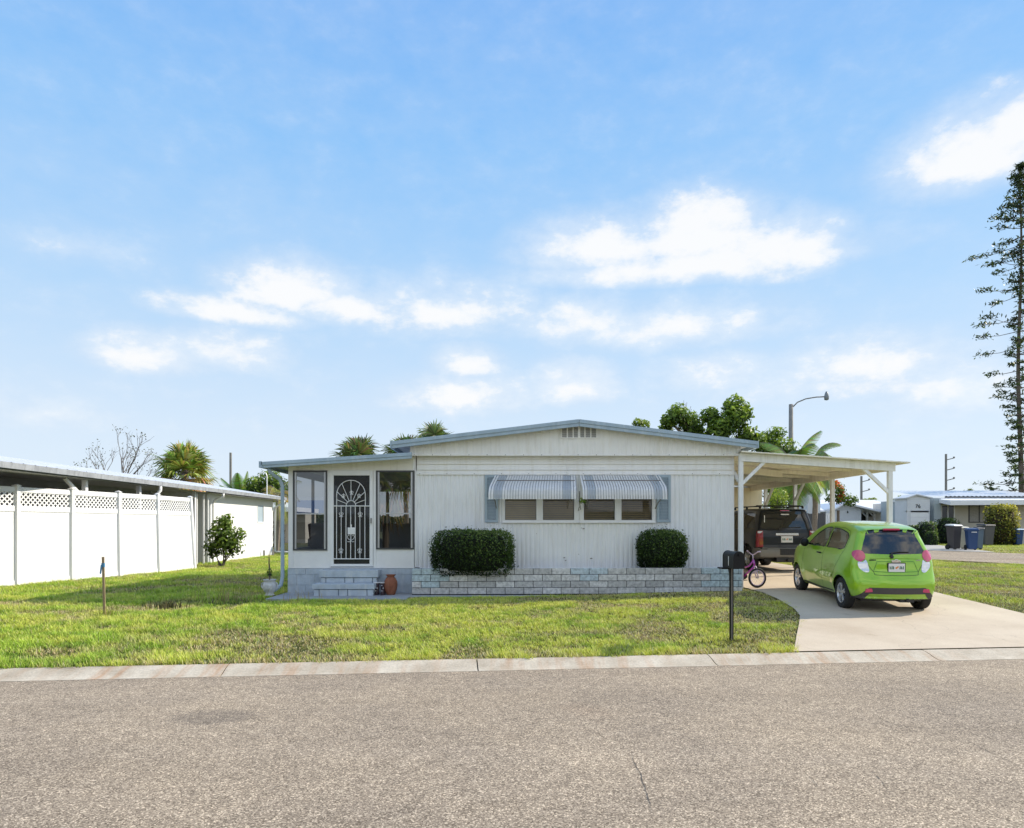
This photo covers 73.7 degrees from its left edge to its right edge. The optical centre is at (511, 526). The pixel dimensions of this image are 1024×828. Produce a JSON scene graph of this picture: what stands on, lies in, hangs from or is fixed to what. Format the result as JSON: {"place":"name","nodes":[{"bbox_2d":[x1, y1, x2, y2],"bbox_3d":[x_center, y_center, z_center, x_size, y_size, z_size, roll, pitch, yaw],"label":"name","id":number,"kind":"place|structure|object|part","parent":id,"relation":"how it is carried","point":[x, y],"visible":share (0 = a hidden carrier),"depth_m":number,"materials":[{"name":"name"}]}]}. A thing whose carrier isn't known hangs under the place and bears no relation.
{"place":"outdoors","nodes":[
{"label":"outdoors","id":0,"kind":"place"},
{"bbox_2d":[0,553,287,593],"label":"side lawn","id":1,"kind":"structure","parent":0,"point":[171,578],"depth_m":18.88,"materials":[{"name":"green plant"}]},
{"bbox_2d":[265,593,558,600],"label":"front path","id":2,"kind":"structure","parent":0,"point":[401,596],"depth_m":14.71,"materials":[{"name":"concrete"}]},
{"bbox_2d":[374,582,379,594],"bbox_3d":[-2.982,1.373,15.075,0.142,0.291,0.190,0,0,0],"label":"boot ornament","id":3,"kind":"object","parent":2,"relation":"on","point":[377,592],"visible":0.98,"depth_m":15.05,"materials":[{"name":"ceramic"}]},
{"bbox_2d":[380,582,385,594],"bbox_3d":[-2.845,1.373,15.055,0.142,0.291,0.190,0,0,0],"label":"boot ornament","id":4,"kind":"object","parent":2,"relation":"on","point":[382,592],"visible":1,"depth_m":15.03,"materials":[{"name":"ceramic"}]},
{"bbox_2d":[384,574,397,594],"bbox_3d":[-2.677,1.282,15.100,0.296,0.445,0.296,0,0,0],"label":"terracotta vase","id":5,"kind":"object","parent":2,"relation":"on","point":[390,584],"visible":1,"depth_m":15.00,"materials":[{"name":"orange ceramic"}]},
{"bbox_2d":[0,659,1023,827],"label":"road","id":6,"kind":"structure","parent":0,"point":[749,746],"depth_m":5.37,"materials":[{"name":"grey asphalt"}]},
{"bbox_2d":[263,697,1017,806],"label":"road cracks","id":7,"kind":"object","parent":6,"relation":"on","point":[647,793],"visible":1,"depth_m":4.78,"materials":[{"name":"grey asphalt"}]},
{"bbox_2d":[0,543,1023,668],"bbox_3d":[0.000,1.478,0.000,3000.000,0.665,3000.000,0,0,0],"label":"ground","id":8,"kind":"structure","parent":0,"point":[306,649],"depth_m":10.76,"materials":[{"name":"green plant"}]},
{"bbox_2d":[0,484,196,585],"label":"lattice fence","id":9,"kind":"object","parent":8,"relation":"on","point":[44,543],"visible":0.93,"depth_m":19.96,"materials":[{"name":"plastic"}]},
{"bbox_2d":[100,557,105,613],"bbox_3d":[-7.238,1.082,12.093,0.091,1.091,0.050,0,0,0],"label":"wooden stake","id":10,"kind":"object","parent":8,"relation":"on","point":[102,568],"visible":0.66,"depth_m":12.09,"materials":[{"name":"brown wood"}]},
{"bbox_2d":[88,606,126,617],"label":"dry weeds","id":11,"kind":"object","parent":8,"relation":"on","point":[108,613],"visible":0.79,"depth_m":11.98,"materials":[{"name":"green plant"}]},
{"bbox_2d":[74,424,157,476],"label":"bare tree","id":12,"kind":"object","parent":8,"relation":"on","point":[122,461],"visible":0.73,"depth_m":46.51,"materials":[{"name":"brown plant"}]},
{"bbox_2d":[0,456,287,563],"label":"neighbour house","id":13,"kind":"structure","parent":8,"relation":"on","point":[251,512],"depth_m":27.81,"materials":[{"name":"white paint"}]},
{"bbox_2d":[257,504,263,522],"bbox_3d":[-12.725,-0.640,34.500,0.110,0.920,0.920,0,0,0],"label":"window","id":14,"kind":"structure","parent":13,"relation":"in","point":[260,508],"depth_m":34.58,"materials":[{"name":"white glass"}]},
{"bbox_2d":[258,472,267,494],"bbox_3d":[-12.610,-2.172,34.600,0.470,1.245,0.043,0,0,0],"label":"roof mast","id":15,"kind":"object","parent":13,"relation":"on","point":[267,480],"visible":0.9,"depth_m":34.60,"materials":[{"name":"white metal"}]},
{"bbox_2d":[142,599,189,609],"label":"dark weeds","id":16,"kind":"object","parent":8,"relation":"on","point":[168,605],"visible":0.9,"depth_m":12.96,"materials":[{"name":"green plant"}]},
{"bbox_2d":[148,439,221,491],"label":"fan palm","id":17,"kind":"object","parent":8,"relation":"on","point":[183,461],"visible":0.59,"depth_m":41.37,"materials":[{"name":"green plant"}]},
{"bbox_2d":[166,583,271,604],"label":"dry weeds","id":18,"kind":"object","parent":8,"relation":"on","point":[223,595],"visible":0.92,"depth_m":14.00,"materials":[{"name":"green plant"}]},
{"bbox_2d":[201,514,246,566],"bbox_3d":[-10.906,0.528,25.962,1.701,2.088,1.147,0,0,0],"label":"leafy bush","id":19,"kind":"object","parent":8,"relation":"on","point":[225,544],"visible":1,"depth_m":25.85,"materials":[{"name":"green plant"}]},
{"bbox_2d":[229,453,231,484],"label":"utility pole","id":20,"kind":"object","parent":8,"relation":"on","point":[230,466],"visible":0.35,"depth_m":49.93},
{"bbox_2d":[220,471,254,489],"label":"feather palm","id":21,"kind":"object","parent":8,"relation":"on","point":[237,481],"visible":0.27,"depth_m":47.57,"materials":[{"name":"green plant"}]},
{"bbox_2d":[242,469,287,504],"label":"round tree","id":22,"kind":"object","parent":8,"relation":"on","point":[259,484],"visible":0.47,"depth_m":43.57,"materials":[{"name":"green plant"}]},
{"bbox_2d":[261,579,277,595],"bbox_3d":[-5.300,1.335,14.950,0.298,0.360,0.298,0,0,45],"label":"urn planter","id":23,"kind":"object","parent":8,"relation":"on","point":[267,584],"visible":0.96,"depth_m":14.85,"materials":[{"name":"ceramic"}]},
{"bbox_2d":[266,558,271,579],"bbox_3d":[-5.303,0.896,14.952,0.137,0.640,0.154,0,0,0],"label":"potted stem","id":24,"kind":"object","parent":23,"relation":"on","point":[269,572],"visible":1,"depth_m":14.93,"materials":[{"name":"green plant"}]},
{"bbox_2d":[261,481,287,550],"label":"feather palm","id":25,"kind":"object","parent":8,"relation":"on","point":[278,513],"visible":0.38,"depth_m":40.90,"materials":[{"name":"green plant"}]},
{"bbox_2d":[273,518,284,546],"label":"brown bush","id":26,"kind":"object","parent":8,"relation":"on","point":[280,534],"visible":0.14,"depth_m":51.69,"materials":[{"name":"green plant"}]},
{"bbox_2d":[273,507,287,542],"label":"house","id":27,"kind":"structure","parent":8,"relation":"on","point":[286,531],"depth_m":64.50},
{"bbox_2d":[266,590,355,601],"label":"dry weeds","id":28,"kind":"object","parent":8,"relation":"on","point":[298,596],"visible":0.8,"depth_m":14.05,"materials":[{"name":"green plant"}]},
{"bbox_2d":[331,435,378,456],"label":"fan palm","id":29,"kind":"object","parent":8,"relation":"on","point":[355,446],"visible":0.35,"depth_m":45.34,"materials":[{"name":"green plant"}]},
{"bbox_2d":[376,433,417,453],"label":"fan palm","id":30,"kind":"object","parent":8,"relation":"on","point":[389,450],"visible":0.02,"depth_m":45.44,"materials":[{"name":"green plant"}]},
{"bbox_2d":[412,419,449,437],"bbox_3d":[-4.722,-2.362,39.840,3.523,7.788,3.187,0,0,-35],"label":"fan palm","id":31,"kind":"object","parent":8,"relation":"on","point":[431,429],"visible":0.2,"depth_m":39.64,"materials":[{"name":"green plant"}]},
{"bbox_2d":[259,419,758,595],"bbox_3d":[-0.070,-0.368,22.565,11.100,4.035,15.470,0,0,0],"label":"mobile home","id":32,"kind":"object","parent":8,"relation":"on","point":[360,525],"visible":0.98,"depth_m":15.58,"materials":[{"name":"white metal"}]},
{"bbox_2d":[293,470,326,549],"bbox_3d":[-4.597,-0.366,15.579,0.780,1.820,0.049,0,0,0],"label":"porch window","id":33,"kind":"structure","parent":32,"relation":"in","point":[309,486],"depth_m":15.59,"materials":[{"name":"glass"}]},
{"bbox_2d":[330,470,372,566],"bbox_3d":[-3.653,-0.183,15.551,0.977,2.188,0.098,0,0,0],"label":"storm door","id":34,"kind":"structure","parent":32,"relation":"in","point":[351,491],"depth_m":15.58,"materials":[{"name":"white metal"}]},
{"bbox_2d":[376,470,413,548],"bbox_3d":[-2.663,-0.378,15.579,0.867,1.796,0.049,0,0,0],"label":"porch window","id":35,"kind":"structure","parent":32,"relation":"in","point":[394,488],"depth_m":15.59,"materials":[{"name":"glass"}]},
{"bbox_2d":[502,492,578,522],"bbox_3d":[0.649,-0.428,15.604,1.775,0.703,0.128,0,0,0],"label":"window","id":36,"kind":"structure","parent":32,"relation":"in","point":[539,510],"depth_m":15.65,"materials":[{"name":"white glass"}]},
{"bbox_2d":[578,491,586,509],"bbox_3d":[1.582,-0.574,15.380,0.199,0.454,0.157,0,0,0],"label":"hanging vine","id":37,"kind":"object","parent":32,"relation":"hanging from","point":[582,500],"visible":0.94,"depth_m":15.39,"materials":[{"name":"green plant"}]},
{"bbox_2d":[579,492,655,522],"bbox_3d":[2.400,-0.428,15.604,1.760,0.703,0.128,0,0,0],"label":"window","id":38,"kind":"structure","parent":32,"relation":"in","point":[617,510],"depth_m":15.65,"materials":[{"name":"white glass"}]},
{"bbox_2d":[0,648,1023,681],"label":"kerb","id":39,"kind":"structure","parent":8,"relation":"on","point":[263,669],"depth_m":8.47,"materials":[{"name":"concrete"}]},
{"bbox_2d":[412,567,741,594],"bbox_3d":[1.430,1.227,15.283,7.260,0.646,0.574,0,0,0],"label":"brick planter","id":40,"kind":"object","parent":8,"relation":"on","point":[536,581],"visible":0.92,"depth_m":15.00,"materials":[{"name":"brick"}]},
{"bbox_2d":[428,525,517,577],"bbox_3d":[-0.861,0.548,15.155,2.009,1.226,0.854,0,0,0],"label":"clipped hedge","id":41,"kind":"object","parent":40,"relation":"in","point":[474,550],"visible":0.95,"depth_m":14.88,"materials":[{"name":"green plant"}]},
{"bbox_2d":[634,524,689,567],"bbox_3d":[3.362,0.511,15.276,1.236,1.140,0.695,0,0,0],"label":"round shrub","id":42,"kind":"object","parent":40,"relation":"in","point":[661,548],"visible":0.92,"depth_m":15.06,"materials":[{"name":"green plant"}]},
{"bbox_2d":[631,417,649,427],"bbox_3d":[7.119,-2.403,37.693,1.084,7.263,0.727,0,0,-29],"label":"tree","id":43,"kind":"object","parent":8,"relation":"on","point":[639,423],"visible":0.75,"depth_m":37.55,"materials":[{"name":"green plant"}]},
{"bbox_2d":[657,393,768,451],"bbox_3d":[10.555,-2.904,35.933,5.884,8.280,2.302,0,0,0],"label":"umbrella tree","id":44,"kind":"object","parent":8,"relation":"on","point":[731,419],"visible":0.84,"depth_m":35.58,"materials":[{"name":"green plant"}]},
{"bbox_2d":[717,550,744,640],"bbox_3d":[3.110,1.001,9.670,0.240,1.319,0.560,0,0,0],"label":"mailbox","id":45,"kind":"object","parent":8,"relation":"on","point":[732,560],"visible":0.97,"depth_m":9.73,"materials":[{"name":"black paint"}]},
{"bbox_2d":[733,551,744,568],"bbox_3d":[3.130,0.463,9.435,0.156,0.243,0.030,0,0,0],"label":"box door","id":46,"kind":"structure","parent":45,"relation":"in","point":[738,561],"depth_m":9.42,"materials":[{"name":"black paint"}]},
{"bbox_2d":[681,634,782,646],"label":"creeping weeds","id":47,"kind":"object","parent":8,"relation":"on","point":[738,640],"visible":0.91,"depth_m":9.69,"materials":[{"name":"green plant"}]},
{"bbox_2d":[734,486,761,510],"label":"utility shed","id":48,"kind":"structure","parent":8,"relation":"on","point":[752,498],"depth_m":24.20,"materials":[{"name":"metal"}]},
{"bbox_2d":[753,426,801,506],"bbox_3d":[14.616,-2.186,37.774,2.784,6.857,2.303,0,0,0],"label":"dark tree","id":49,"kind":"object","parent":8,"relation":"on","point":[774,435],"visible":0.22,"depth_m":37.69,"materials":[{"name":"green plant"}]},
{"bbox_2d":[788,391,828,508],"bbox_3d":[17.349,-3.333,40.000,2.391,9.166,0.323,0,0,0],"label":"street lamp","id":50,"kind":"object","parent":8,"relation":"on","point":[825,396],"visible":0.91,"depth_m":39.90,"materials":[{"name":"grey metal"}]},
{"bbox_2d":[799,492,819,513],"bbox_3d":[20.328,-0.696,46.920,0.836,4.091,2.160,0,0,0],"label":"white outbuilding","id":51,"kind":"structure","parent":8,"relation":"on","point":[808,507],"depth_m":46.00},
{"bbox_2d":[807,513,825,528],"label":"grey fence","id":52,"kind":"object","parent":8,"relation":"on","point":[821,519],"visible":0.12,"depth_m":42.00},
{"bbox_2d":[762,500,880,523],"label":"gabled house","id":53,"kind":"structure","parent":8,"relation":"on","point":[862,510],"depth_m":51.99,"materials":[{"name":"white"}]},
{"bbox_2d":[826,513,829,523],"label":"picket railing","id":54,"kind":"object","parent":8,"relation":"on","point":[828,514],"visible":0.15,"depth_m":46.99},
{"bbox_2d":[860,476,869,499],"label":"utility pole","id":55,"kind":"object","parent":8,"relation":"on","point":[861,487],"visible":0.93,"depth_m":61.92,"materials":[{"name":"grey metal"}]},
{"bbox_2d":[893,494,932,525],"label":"shed","id":56,"kind":"structure","parent":8,"relation":"on","point":[912,509],"depth_m":44.42,"materials":[{"name":"metal"}]},
{"bbox_2d":[911,511,928,525],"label":"garage door","id":57,"kind":"structure","parent":56,"relation":"in","point":[914,521],"depth_m":44.42,"materials":[{"name":"white metal"}]},
{"bbox_2d":[909,524,920,535],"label":"hedge","id":58,"kind":"object","parent":8,"relation":"on","point":[917,527],"visible":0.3,"depth_m":42.13,"materials":[{"name":"green plant"}]},
{"bbox_2d":[917,520,937,544],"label":"clipped bush","id":59,"kind":"object","parent":8,"relation":"on","point":[927,526],"visible":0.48,"depth_m":41.63,"materials":[{"name":"green plant"}]},
{"bbox_2d":[924,529,938,544],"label":"clipped bush","id":60,"kind":"object","parent":8,"relation":"on","point":[931,537],"visible":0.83,"depth_m":40.63,"materials":[{"name":"green plant"}]},
{"bbox_2d":[934,517,959,543],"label":"clipped bush","id":61,"kind":"object","parent":8,"relation":"on","point":[941,531],"visible":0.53,"depth_m":43.39,"materials":[{"name":"green plant"}]},
{"bbox_2d":[873,491,1023,543],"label":"corner house","id":62,"kind":"structure","parent":8,"relation":"on","point":[965,508],"depth_m":45.01,"materials":[{"name":"white metal"}]},
{"bbox_2d":[941,504,954,520],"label":"window","id":63,"kind":"structure","parent":62,"relation":"in","point":[948,511],"depth_m":45.01,"materials":[{"name":"grey glass"}]},
{"bbox_2d":[968,505,988,522],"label":"window","id":64,"kind":"structure","parent":62,"relation":"in","point":[975,513],"depth_m":45.01,"materials":[{"name":"grey glass"}]},
{"bbox_2d":[945,454,954,490],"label":"utility pole","id":65,"kind":"object","parent":8,"relation":"on","point":[946,469],"visible":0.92,"depth_m":59.95,"materials":[{"name":"grey metal"}]},
{"bbox_2d":[973,527,984,548],"bbox_3d":[22.670,0.567,33.232,0.354,1.098,0.452,0,0,0],"label":"wheelie bin","id":66,"kind":"object","parent":8,"relation":"on","point":[980,538],"visible":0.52,"depth_m":33.07,"materials":[{"name":"plastic"}]},
{"bbox_2d":[977,524,995,544],"bbox_3d":[27.734,0.480,40.032,0.671,1.269,0.772,0,0,-6],"label":"wheelie bin","id":67,"kind":"object","parent":8,"relation":"on","point":[988,536],"visible":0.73,"depth_m":39.73,"materials":[{"name":"plastic"}]},
{"bbox_2d":[962,161,1023,492],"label":"norfolk pine","id":68,"kind":"object","parent":8,"relation":"on","point":[1018,426],"visible":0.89,"depth_m":51.00,"materials":[{"name":"green plant"}]},
{"bbox_2d":[982,502,1021,544],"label":"yellow bush","id":69,"kind":"object","parent":8,"relation":"on","point":[1002,518],"visible":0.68,"depth_m":40.47,"materials":[{"name":"green plant"}]},
{"bbox_2d":[1012,528,1023,544],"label":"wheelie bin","id":70,"kind":"object","parent":8,"relation":"on","point":[1020,535],"visible":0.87,"depth_m":40.30,"materials":[{"name":"plastic"}]},
{"bbox_2d":[0,0,1023,507],"label":"sky","id":71,"kind":"structure","parent":0,"point":[254,231],"materials":[{"name":"blue"}]},
{"bbox_2d":[759,431,825,508],"bbox_3d":[13.490,-1.754,33.019,3.832,5.775,3.865,0,0,0],"label":"feather palm","id":72,"kind":"object","parent":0,"point":[806,448],"visible":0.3,"depth_m":32.41,"materials":[{"name":"green plant"}]},
{"bbox_2d":[787,442,844,530],"bbox_3d":[15.386,-1.587,34.870,2.926,5.438,2.938,0,0,0],"label":"feather palm","id":73,"kind":"object","parent":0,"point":[824,448],"visible":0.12,"depth_m":34.87,"materials":[{"name":"green plant"}]},
{"bbox_2d":[743,562,1023,650],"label":"driveway","id":74,"kind":"structure","parent":0,"point":[941,620],"depth_m":11.18,"materials":[{"name":"concrete"}]},
{"bbox_2d":[743,550,765,587],"bbox_3d":[5.265,0.953,15.549,0.389,0.833,0.985,0,0,-42],"label":"kids bicycle","id":75,"kind":"object","parent":74,"relation":"on","point":[756,569],"visible":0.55,"depth_m":15.31,"materials":[{"name":"metal"}]},
{"bbox_2d":[734,505,814,569],"bbox_3d":[7.464,0.322,20.694,1.940,1.843,4.352,0,0,-1],"label":"dark suv","id":76,"kind":"object","parent":74,"relation":"on","point":[777,533],"visible":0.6,"depth_m":18.75,"materials":[{"name":"grey paint"}]},
{"bbox_3d":[6.751,-0.152,20.262,0.111,0.430,0.590,0,0,-1],"label":"side window","id":77,"kind":"part","parent":76,"relation":"part of","materials":[{"name":"black glass"}]},
{"bbox_3d":[6.771,-0.169,19.443,0.114,0.445,0.829,0,0,-1],"label":"side window","id":78,"kind":"part","parent":76,"relation":"part of","materials":[{"name":"black glass"}]},
{"bbox_2d":[734,451,909,588],"bbox_3d":[6.936,-0.139,19.900,3.848,3.090,9.400,0,0,0],"label":"carport","id":79,"kind":"object","parent":74,"relation":"on","point":[757,471],"visible":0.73,"depth_m":15.43,"materials":[{"name":"paint"}]},
{"bbox_2d":[794,521,934,608],"bbox_3d":[6.833,0.654,13.620,1.772,1.563,3.696,0,3,5],"label":"green hatchback","id":80,"kind":"object","parent":74,"relation":"on","point":[847,563],"visible":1,"depth_m":12.10,"materials":[{"name":"paint"}]},
{"bbox_3d":[6.192,0.591,13.660,0.260,1.213,1.645,0,3,5],"label":"door","id":81,"kind":"part","parent":80,"relation":"part of","materials":[{"name":"green paint"}]},
{"bbox_3d":[6.169,0.591,13.308,0.256,1.187,1.704,0,3,5],"label":"door","id":82,"kind":"part","parent":80,"relation":"part of","materials":[{"name":"green paint"}]},
{"bbox_2d":[775,559,1023,612],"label":"lawn","id":83,"kind":"structure","parent":0,"point":[991,566],"depth_m":16.92,"materials":[{"name":"green plant"}]},
{"bbox_2d":[762,488,789,507],"bbox_3d":[11.564,-0.229,29.908,1.184,2.977,1.367,0,0,0],"label":"tree","id":84,"kind":"object","parent":83,"relation":"on","point":[777,497],"visible":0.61,"depth_m":29.64,"materials":[{"name":"green plant"}]},
{"bbox_2d":[925,545,990,551],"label":"neighbour drive","id":85,"kind":"structure","parent":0,"point":[936,547],"depth_m":32.86,"materials":[{"name":"concrete"}]},
{"bbox_2d":[945,524,962,548],"bbox_3d":[21.327,0.497,33.031,0.511,1.239,0.612,0,0,-11],"label":"wheelie bin","id":86,"kind":"object","parent":85,"relation":"on","point":[953,531],"visible":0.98,"depth_m":32.83,"materials":[{"name":"plastic"}]},
{"bbox_2d":[960,526,968,548],"bbox_3d":[22.337,0.546,34.032,0.471,1.139,0.572,0,0,-6],"label":"wheelie bin","id":87,"kind":"object","parent":85,"relation":"on","point":[962,543],"visible":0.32,"depth_m":33.81,"materials":[{"name":"plastic"}]},
{"bbox_2d":[964,528,978,549],"bbox_3d":[21.718,0.590,32.321,0.491,1.059,0.613,0,0,14],"label":"wheelie bin","id":88,"kind":"object","parent":85,"relation":"on","point":[971,537],"visible":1,"depth_m":32.13,"materials":[{"name":"plastic"}]},
{"bbox_2d":[929,551,1023,563],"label":"side street","id":89,"kind":"structure","parent":0,"point":[1017,558],"depth_m":26.80,"materials":[{"name":"concrete"}]},
{"bbox_2d":[939,544,1023,552],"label":"lawn","id":90,"kind":"structure","parent":0,"point":[1008,548],"depth_m":34.53,"materials":[{"name":"green plant"}]},
{"bbox_2d":[824,480,858,521],"bbox_3d":[17.312,-0.637,35.946,1.738,3.774,1.046,0,0,39],"label":"flowering tree","id":91,"kind":"object","parent":90,"relation":"on","point":[840,496],"visible":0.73,"depth_m":35.80,"materials":[{"name":"green plant"}]}
]}

